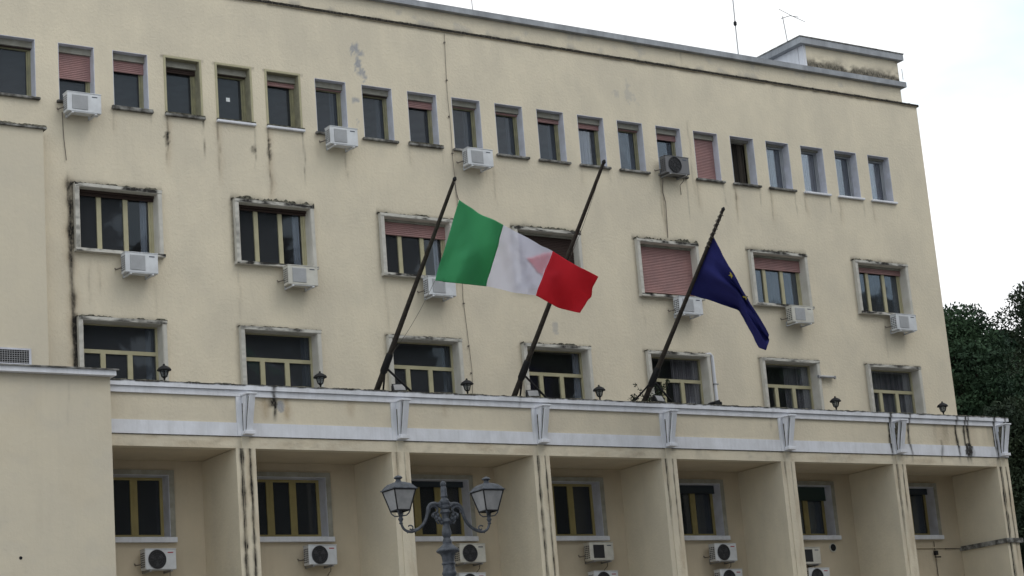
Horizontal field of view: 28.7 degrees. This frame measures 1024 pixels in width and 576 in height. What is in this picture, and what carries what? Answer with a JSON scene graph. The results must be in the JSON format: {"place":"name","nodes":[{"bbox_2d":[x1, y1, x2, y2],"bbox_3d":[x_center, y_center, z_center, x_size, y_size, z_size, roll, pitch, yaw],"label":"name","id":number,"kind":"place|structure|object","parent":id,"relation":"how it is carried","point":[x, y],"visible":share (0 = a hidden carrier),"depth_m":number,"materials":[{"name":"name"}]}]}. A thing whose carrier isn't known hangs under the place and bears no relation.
{"place":"outdoors","nodes":[
{"label":"outdoors","id":0,"kind":"place"},
{"bbox_2d":[419,0,1023,335],"label":"sky","id":1,"kind":"structure","parent":0,"point":[962,65],"materials":[{"name":"white"}]},
{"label":"ground","id":2,"kind":"structure","parent":0,"visible":0},
{"bbox_2d":[380,475,504,575],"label":"street lamp","id":3,"kind":"object","parent":2,"relation":"on","point":[399,494],"visible":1,"depth_m":27.91,"materials":[{"name":"grey metal"}]},
{"bbox_2d":[0,0,1023,575],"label":"government building","id":4,"kind":"structure","parent":2,"relation":"on","point":[214,174],"depth_m":51.25,"materials":[{"name":"paint"}]},
{"bbox_2d":[0,34,40,99],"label":"window","id":5,"kind":"structure","parent":4,"relation":"in","point":[10,43],"depth_m":46.01,"materials":[{"name":"paint"}]},
{"bbox_2d":[62,112,66,159],"bbox_3d":[-10.248,-3.471,45.877,0.089,1.151,0.028,5,-16,-33],"label":"cable","id":6,"kind":"object","parent":4,"relation":"attached to","point":[63,135],"visible":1,"depth_m":45.87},
{"bbox_2d":[57,42,94,102],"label":"window","id":7,"kind":"structure","parent":4,"relation":"in","point":[75,62],"depth_m":46.74,"materials":[{"name":"paint"}]},
{"bbox_2d":[57,90,101,120],"bbox_3d":[-9.944,-4.185,46.062,0.927,0.521,0.450,5,-16,-33],"label":"air conditioner","id":8,"kind":"object","parent":4,"relation":"attached to","point":[88,105],"visible":1,"depth_m":45.91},
{"bbox_2d":[72,181,165,258],"bbox_3d":[-9.116,-1.539,46.213,2.180,1.675,0.477,5,-16,-33],"label":"window","id":9,"kind":"structure","parent":4,"relation":"in","point":[153,197],"depth_m":46.43,"materials":[{"name":"beige paint"}]},
{"bbox_2d":[76,314,168,380],"bbox_3d":[-8.846,1.999,45.377,2.180,2.696,0.479,5,-16,-33],"label":"window","id":10,"kind":"structure","parent":4,"relation":"in","point":[160,343],"depth_m":45.77,"materials":[{"name":"beige paint"}]},
{"bbox_2d":[112,50,153,113],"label":"window","id":11,"kind":"structure","parent":4,"relation":"in","point":[123,62],"depth_m":47.49,"materials":[{"name":"paint"}]},
{"bbox_2d":[114,251,157,279],"bbox_3d":[-8.593,-0.513,45.883,0.907,0.531,0.450,5,-16,-33],"label":"air conditioner","id":12,"kind":"object","parent":4,"relation":"attached to","point":[140,264],"visible":1,"depth_m":45.72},
{"bbox_2d":[113,469,177,542],"bbox_3d":[-8.618,4.889,44.694,2.230,1.640,0.520,5,-16,-33],"label":"window","id":13,"kind":"structure","parent":4,"relation":"in","point":[165,478],"depth_m":45.03,"materials":[{"name":"paint"}]},
{"bbox_2d":[134,548,176,575],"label":"air conditioner","id":14,"kind":"object","parent":4,"relation":"attached to","point":[159,559],"visible":1,"depth_m":44.26,"materials":[{"name":"metal"}]},
{"bbox_2d":[157,364,170,379],"bbox_3d":[-7.625,1.866,43.956,0.320,0.430,0.320,5,-16,-33],"label":"terrace lamp","id":15,"kind":"object","parent":4,"relation":"on","point":[163,368],"visible":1,"depth_m":43.90,"materials":[{"name":"black metal"}]},
{"bbox_2d":[163,55,205,120],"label":"window","id":16,"kind":"structure","parent":4,"relation":"in","point":[189,67],"depth_m":48.19,"materials":[{"name":"paint"}]},
{"bbox_2d":[214,62,256,126],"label":"window","id":17,"kind":"structure","parent":4,"relation":"in","point":[243,74],"depth_m":48.93,"materials":[{"name":"paint"}]},
{"bbox_2d":[232,195,318,269],"bbox_3d":[-5.782,-1.297,48.411,2.180,1.721,0.480,5,-16,-33],"label":"window","id":18,"kind":"structure","parent":4,"relation":"in","point":[305,210],"depth_m":48.62,"materials":[{"name":"beige paint"}]},
{"bbox_2d":[239,325,323,387],"bbox_3d":[-5.507,2.271,47.564,2.180,2.676,0.472,5,-16,-33],"label":"window","id":19,"kind":"structure","parent":4,"relation":"in","point":[311,339],"depth_m":47.94,"materials":[{"name":"beige paint"}]},
{"bbox_2d":[264,69,305,132],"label":"window","id":20,"kind":"structure","parent":4,"relation":"in","point":[291,81],"depth_m":49.66,"materials":[{"name":"paint"}]},
{"bbox_2d":[257,472,334,542],"bbox_3d":[-5.282,5.152,46.886,2.230,1.640,0.520,5,-16,-33],"label":"window","id":21,"kind":"structure","parent":4,"relation":"in","point":[323,500],"depth_m":47.12,"materials":[{"name":"paint"}]},
{"bbox_2d":[277,264,317,291],"bbox_3d":[-5.149,-0.241,48.146,0.907,0.531,0.450,5,-16,-33],"label":"air conditioner","id":22,"kind":"object","parent":4,"relation":"attached to","point":[302,276],"visible":1,"depth_m":47.98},
{"bbox_2d":[297,544,336,574],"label":"air conditioner","id":23,"kind":"object","parent":4,"relation":"attached to","point":[325,555],"visible":1,"depth_m":46.49,"materials":[{"name":"metal"}]},
{"bbox_2d":[313,371,326,386],"bbox_3d":[-4.406,2.120,46.071,0.320,0.430,0.320,5,-16,-33],"label":"terrace lamp","id":24,"kind":"object","parent":4,"relation":"on","point":[320,375],"visible":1,"depth_m":46.02,"materials":[{"name":"black metal"}]},
{"bbox_2d":[314,78,347,134],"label":"window","id":25,"kind":"structure","parent":4,"relation":"in","point":[336,90],"depth_m":50.52,"materials":[{"name":"paint"}]},
{"bbox_2d":[319,125,357,152],"bbox_3d":[-4.303,-3.697,49.755,0.887,0.511,0.450,5,-16,-33],"label":"air conditioner","id":26,"kind":"object","parent":4,"relation":"attached to","point":[341,137],"visible":1,"depth_m":49.60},
{"bbox_2d":[361,84,398,143],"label":"window","id":27,"kind":"structure","parent":4,"relation":"in","point":[382,97],"depth_m":51.23,"materials":[{"name":"paint"}]},
{"bbox_2d":[391,384,406,390],"bbox_3d":[-2.683,2.397,47.464,0.380,0.260,0.250,0,-14,-19],"label":"floodlight","id":28,"kind":"object","parent":4,"relation":"on","point":[397,387],"visible":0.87,"depth_m":47.38,"materials":[{"name":"white metal"}]},
{"bbox_2d":[377,212,452,278],"bbox_3d":[-2.443,-1.014,50.594,2.180,1.675,0.472,5,-16,-33],"label":"window","id":29,"kind":"structure","parent":4,"relation":"in","point":[418,226],"depth_m":50.62,"materials":[{"name":"beige paint"}]},
{"bbox_2d":[374,177,458,391],"bbox_3d":[-2.015,0.530,46.251,1.153,4.928,5.001,5,-16,-33],"label":"flagpole","id":30,"kind":"object","parent":4,"relation":"on","point":[384,369],"visible":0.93,"depth_m":45.91,"materials":[{"name":"black metal"}]},
{"bbox_2d":[435,200,597,312],"bbox_3d":[0.048,-0.697,45.080,3.460,2.354,1.593,-1,-14,-14],"label":"flag","id":31,"kind":"object","parent":30,"relation":"attached to","point":[480,250],"visible":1,"depth_m":44.95,"materials":[{"name":"multicoloured fabric"}]},
{"bbox_2d":[407,91,443,148],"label":"window","id":32,"kind":"structure","parent":4,"relation":"in","point":[417,100],"depth_m":51.91,"materials":[{"name":"paint"}]},
{"bbox_2d":[386,334,465,393],"bbox_3d":[-2.173,2.537,49.757,2.180,2.670,0.478,5,-16,-33],"label":"window","id":33,"kind":"structure","parent":4,"relation":"in","point":[456,368],"depth_m":50.22,"materials":[{"name":"beige paint"}]},
{"bbox_2d":[417,275,455,301],"bbox_3d":[-1.889,0.015,50.289,0.907,0.531,0.450,5,-16,-33],"label":"air conditioner","id":34,"kind":"object","parent":4,"relation":"attached to","point":[441,289],"visible":0.91,"depth_m":50.10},
{"bbox_2d":[411,474,478,541],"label":"window","id":35,"kind":"structure","parent":4,"relation":"in","point":[464,483],"depth_m":49.32,"materials":[{"name":"paint"}]},
{"bbox_2d":[443,33,472,393],"bbox_3d":[-1.365,-1.640,51.380,0.137,10.400,0.044,5,-16,-33],"label":"cable","id":36,"kind":"object","parent":4,"relation":"attached to","point":[444,42],"visible":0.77,"depth_m":51.68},
{"bbox_2d":[460,378,473,392],"bbox_3d":[-1.079,2.382,48.257,0.320,0.430,0.320,5,-16,-33],"label":"terrace lamp","id":37,"kind":"object","parent":4,"relation":"on","point":[466,382],"visible":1,"depth_m":48.20,"materials":[{"name":"black metal"}]},
{"bbox_2d":[451,97,482,151],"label":"window","id":38,"kind":"structure","parent":4,"relation":"in","point":[470,109],"depth_m":52.71,"materials":[{"name":"paint"}]},
{"bbox_2d":[454,543,485,571],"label":"air conditioner","id":39,"kind":"object","parent":4,"relation":"attached to","point":[472,553],"visible":0.87,"depth_m":48.75,"materials":[{"name":"metal"}]},
{"bbox_2d":[456,572,485,575],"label":"air conditioner","id":40,"kind":"object","parent":4,"relation":"attached to","point":[473,574],"visible":0.94,"depth_m":48.63,"materials":[{"name":"metal"}]},
{"bbox_2d":[457,147,493,172],"bbox_3d":[-0.958,-3.318,51.919,0.887,0.511,0.450,5,-16,-33],"label":"air conditioner","id":41,"kind":"object","parent":4,"relation":"attached to","point":[479,158],"visible":1,"depth_m":51.76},
{"bbox_2d":[494,103,529,159],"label":"window","id":42,"kind":"structure","parent":4,"relation":"in","point":[513,116],"depth_m":53.42,"materials":[{"name":"paint"}]},
{"bbox_2d":[525,390,540,396],"bbox_3d":[0.503,2.648,49.557,0.380,0.260,0.250,0,-14,-19],"label":"floodlight","id":43,"kind":"object","parent":4,"relation":"on","point":[531,393],"visible":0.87,"depth_m":49.49,"materials":[{"name":"white metal"}]},
{"bbox_2d":[511,225,583,268],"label":"window","id":44,"kind":"structure","parent":4,"relation":"in","point":[558,240],"depth_m":53.11,"materials":[{"name":"beige paint"}]},
{"bbox_2d":[536,109,571,164],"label":"window","id":45,"kind":"structure","parent":4,"relation":"in","point":[554,120],"depth_m":54.16,"materials":[{"name":"paint"}]},
{"bbox_2d":[520,341,594,399],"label":"window","id":46,"kind":"structure","parent":4,"relation":"in","point":[584,357],"depth_m":52.41,"materials":[{"name":"beige paint"}]},
{"bbox_2d":[511,159,605,397],"bbox_3d":[1.305,0.414,48.258,1.153,5.621,5.418,5,-16,-33],"label":"flagpole","id":47,"kind":"object","parent":4,"relation":"on","point":[522,376],"visible":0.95,"depth_m":48.14,"materials":[{"name":"black metal"}]},
{"bbox_2d":[551,477,609,540],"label":"window","id":48,"kind":"structure","parent":4,"relation":"in","point":[595,485],"depth_m":51.61,"materials":[{"name":"paint"}]},
{"bbox_2d":[577,114,611,169],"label":"window","id":49,"kind":"structure","parent":4,"relation":"in","point":[585,123],"depth_m":54.85,"materials":[{"name":"paint"}]},
{"bbox_2d":[578,542,613,570],"bbox_3d":[2.160,6.983,50.974,0.847,1.002,0.430,5,-16,-33],"label":"air conditioner","id":50,"kind":"object","parent":4,"relation":"attached to","point":[598,551],"visible":1,"depth_m":50.87,"materials":[{"name":"metal"}]},
{"bbox_2d":[593,385,604,399],"bbox_3d":[2.198,2.640,50.411,0.320,0.430,0.320,5,-16,-33],"label":"terrace lamp","id":51,"kind":"object","parent":4,"relation":"on","point":[599,388],"visible":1,"depth_m":50.36,"materials":[{"name":"black metal"}]},
{"bbox_2d":[587,570,617,575],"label":"air conditioner","id":52,"kind":"object","parent":4,"relation":"attached to","point":[604,573],"visible":1,"depth_m":50.78,"materials":[{"name":"metal"}]},
{"bbox_2d":[616,120,650,173],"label":"window","id":53,"kind":"structure","parent":4,"relation":"in","point":[633,131],"depth_m":55.63,"materials":[{"name":"paint"}]},
{"bbox_2d":[629,379,669,401],"bbox_3d":[3.525,2.846,51.702,1.464,1.103,0.374,5,-16,-33],"label":"shrub","id":54,"kind":"object","parent":4,"relation":"on","point":[658,391],"visible":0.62,"depth_m":51.79,"materials":[{"name":"green plant"}]},
{"bbox_2d":[651,395,664,402],"bbox_3d":[3.754,2.890,51.636,0.380,0.260,0.250,9,-19,-44],"label":"floodlight","id":55,"kind":"object","parent":4,"relation":"on","point":[658,398],"visible":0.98,"depth_m":51.56,"materials":[{"name":"white metal"}]},
{"bbox_2d":[634,236,705,301],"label":"window","id":56,"kind":"structure","parent":4,"relation":"in","point":[664,267],"depth_m":55.01,"materials":[{"name":"beige paint"}]},
{"bbox_2d":[654,155,689,194],"bbox_3d":[4.451,-3.138,55.546,0.927,0.960,0.451,5,-16,-33],"label":"air conditioner","id":57,"kind":"object","parent":4,"relation":"attached to","point":[671,165],"visible":1,"depth_m":55.43,"materials":[{"name":"metal"}]},
{"bbox_2d":[662,178,667,236],"bbox_3d":[4.235,-2.210,55.358,0.081,1.701,0.026,0,-15,-20],"label":"cable","id":58,"kind":"object","parent":57,"relation":"hanging from","point":[666,208],"visible":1,"depth_m":55.37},
{"bbox_2d":[655,125,688,178],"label":"window","id":59,"kind":"structure","parent":4,"relation":"in","point":[671,137],"depth_m":56.37,"materials":[{"name":"paint"}]},
{"bbox_2d":[644,349,713,403],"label":"window","id":60,"kind":"structure","parent":4,"relation":"in","point":[685,382],"depth_m":54.65,"materials":[{"name":"beige paint"}]},
{"bbox_2d":[634,207,724,402],"bbox_3d":[4.364,1.036,50.533,1.435,5.013,4.806,5,-16,-33],"label":"flagpole","id":61,"kind":"object","parent":4,"relation":"on","point":[653,379],"visible":0.96,"depth_m":50.29,"materials":[{"name":"black metal"}]},
{"bbox_2d":[690,237,768,349],"bbox_3d":[5.658,0.141,49.796,1.902,2.815,1.766,5,-16,-33],"label":"flag","id":62,"kind":"object","parent":61,"relation":"hanging from","point":[717,281],"visible":1,"depth_m":49.65,"materials":[{"name":"blue fabric"}]},
{"bbox_2d":[668,296,702,319],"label":"air conditioner","id":63,"kind":"object","parent":4,"relation":"attached to","point":[694,308],"visible":0.84,"depth_m":54.49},
{"bbox_2d":[679,479,730,540],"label":"window","id":64,"kind":"structure","parent":4,"relation":"in","point":[697,490],"depth_m":53.89,"materials":[{"name":"paint"}]},
{"bbox_2d":[693,131,725,183],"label":"window","id":65,"kind":"structure","parent":4,"relation":"in","point":[705,143],"depth_m":56.97,"materials":[{"name":"paint"}]},
{"bbox_2d":[707,353,718,400],"bbox_3d":[5.516,3.098,54.597,0.319,2.738,0.125,5,-16,-33],"label":"downpipe","id":66,"kind":"object","parent":4,"relation":"on","point":[715,383],"visible":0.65,"depth_m":54.75,"materials":[{"name":"white paint"}]},
{"bbox_2d":[708,400,721,404],"bbox_3d":[5.323,3.097,52.672,0.250,0.260,0.440,5,-17,-35],"label":"floodlight","id":67,"kind":"object","parent":4,"relation":"on","point":[717,402],"visible":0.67,"depth_m":52.54,"materials":[{"name":"black metal"}]},
{"bbox_2d":[703,543,736,567],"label":"air conditioner","id":68,"kind":"object","parent":4,"relation":"attached to","point":[722,552],"visible":1,"depth_m":53.08,"materials":[{"name":"metal"}]},
{"bbox_2d":[713,569,742,575],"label":"air conditioner","id":69,"kind":"object","parent":4,"relation":"attached to","point":[727,572],"visible":1,"depth_m":53.01,"materials":[{"name":"metal"}]},
{"bbox_2d":[732,0,738,53],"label":"roof mast","id":70,"kind":"object","parent":4,"relation":"on","point":[735,23],"visible":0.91,"depth_m":59.96,"materials":[{"name":"metal"}]},
{"bbox_2d":[729,136,761,187],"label":"window","id":71,"kind":"structure","parent":4,"relation":"in","point":[736,143],"depth_m":57.85,"materials":[{"name":"paint"}]},
{"bbox_2d":[765,141,796,191],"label":"window","id":72,"kind":"structure","parent":4,"relation":"in","point":[778,159],"depth_m":58.54,"materials":[{"name":"paint"}]},
{"bbox_2d":[747,249,814,308],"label":"window","id":73,"kind":"structure","parent":4,"relation":"in","point":[774,261],"depth_m":57.40,"materials":[{"name":"beige paint"}]},
{"bbox_2d":[779,9,804,40],"bbox_3d":[8.624,-7.563,61.118,0.902,1.958,0.093,1,-15,-21],"label":"television aerial","id":74,"kind":"object","parent":4,"relation":"attached to","point":[784,24],"visible":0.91,"depth_m":61.17,"materials":[{"name":"metal"}]},
{"bbox_2d":[759,357,824,409],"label":"window","id":75,"kind":"structure","parent":4,"relation":"in","point":[802,387],"depth_m":56.83,"materials":[{"name":"beige paint"}]},
{"bbox_2d":[780,305,813,327],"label":"air conditioner","id":76,"kind":"object","parent":4,"relation":"attached to","point":[801,315],"visible":1,"depth_m":56.67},
{"bbox_2d":[804,547,820,566],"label":"air conditioner","id":77,"kind":"object","parent":4,"relation":"attached to","point":[812,556],"visible":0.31,"depth_m":54.76,"materials":[{"name":"metal"}]},
{"bbox_2d":[800,145,831,195],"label":"window","id":78,"kind":"structure","parent":4,"relation":"in","point":[812,159],"depth_m":59.28,"materials":[{"name":"paint"}]},
{"bbox_2d":[807,567,829,575],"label":"air conditioner","id":79,"kind":"object","parent":4,"relation":"attached to","point":[824,571],"visible":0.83,"depth_m":54.72,"materials":[{"name":"metal"}]},
{"bbox_2d":[797,481,841,539],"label":"window","id":80,"kind":"structure","parent":4,"relation":"in","point":[809,492],"depth_m":56.08,"materials":[{"name":"paint"}]},
{"bbox_2d":[816,375,835,378],"bbox_3d":[8.931,2.530,57.076,0.660,0.110,0.149,5,-16,-33],"label":"tube light","id":81,"kind":"object","parent":4,"relation":"attached to","point":[822,376],"visible":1,"depth_m":57.00,"materials":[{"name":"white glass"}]},
{"bbox_2d":[830,396,840,408],"bbox_3d":[8.845,3.164,54.778,0.320,0.430,0.320,5,-16,-33],"label":"terrace lamp","id":82,"kind":"object","parent":4,"relation":"on","point":[834,400],"visible":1,"depth_m":54.72,"materials":[{"name":"black metal"}]},
{"bbox_2d":[834,150,864,200],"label":"window","id":83,"kind":"structure","parent":4,"relation":"in","point":[846,162],"depth_m":60.01,"materials":[{"name":"paint"}]},
{"bbox_2d":[867,155,897,204],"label":"window","id":84,"kind":"structure","parent":4,"relation":"in","point":[879,169],"depth_m":60.74,"materials":[{"name":"paint"}]},
{"bbox_2d":[852,258,915,315],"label":"window","id":85,"kind":"structure","parent":4,"relation":"in","point":[900,271],"depth_m":59.60,"materials":[{"name":"beige paint"}]},
{"bbox_2d":[865,363,926,413],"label":"window","id":86,"kind":"structure","parent":4,"relation":"in","point":[891,388],"depth_m":58.92,"materials":[{"name":"beige paint"}]},
{"bbox_2d":[885,313,916,334],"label":"air conditioner","id":87,"kind":"object","parent":4,"relation":"attached to","point":[900,322],"visible":1,"depth_m":58.87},
{"bbox_2d":[908,483,943,539],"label":"window","id":88,"kind":"structure","parent":4,"relation":"in","point":[928,491],"depth_m":58.34,"materials":[{"name":"paint"}]},
{"bbox_2d":[933,541,940,575],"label":"shutoff valve","id":89,"kind":"object","parent":4,"relation":"attached to","point":[935,553],"visible":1,"depth_m":57.77,"materials":[{"name":"black metal"}]},
{"bbox_2d":[937,401,947,413],"bbox_3d":[12.255,3.433,57.019,0.320,0.430,0.320,5,-16,-33],"label":"terrace lamp","id":90,"kind":"object","parent":4,"relation":"on","point":[941,405],"visible":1,"depth_m":56.97,"materials":[{"name":"black metal"}]},
{"bbox_2d":[943,301,1023,452],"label":"pine tree","id":91,"kind":"object","parent":2,"relation":"on","point":[971,347],"visible":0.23,"depth_m":87.28,"materials":[{"name":"green plant"}]},
{"bbox_2d":[978,395,1023,564],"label":"broadleaf tree","id":92,"kind":"object","parent":2,"relation":"on","point":[1016,443],"visible":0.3,"depth_m":81.75,"materials":[{"name":"green plant"}]},
{"bbox_2d":[980,330,1023,414],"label":"pine tree","id":93,"kind":"object","parent":2,"relation":"on","point":[1015,344],"depth_m":104.61,"materials":[{"name":"green plant"}]},
{"bbox_2d":[989,281,1023,410],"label":"broadleaf tree","id":94,"kind":"object","parent":2,"relation":"on","point":[1018,298],"visible":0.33,"depth_m":94.23,"materials":[{"name":"green plant"}]},
{"bbox_2d":[1015,493,1023,571],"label":"broadleaf tree","id":95,"kind":"object","parent":2,"relation":"on","point":[1020,517],"visible":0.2,"depth_m":78.00,"materials":[{"name":"green plant"}]}
]}

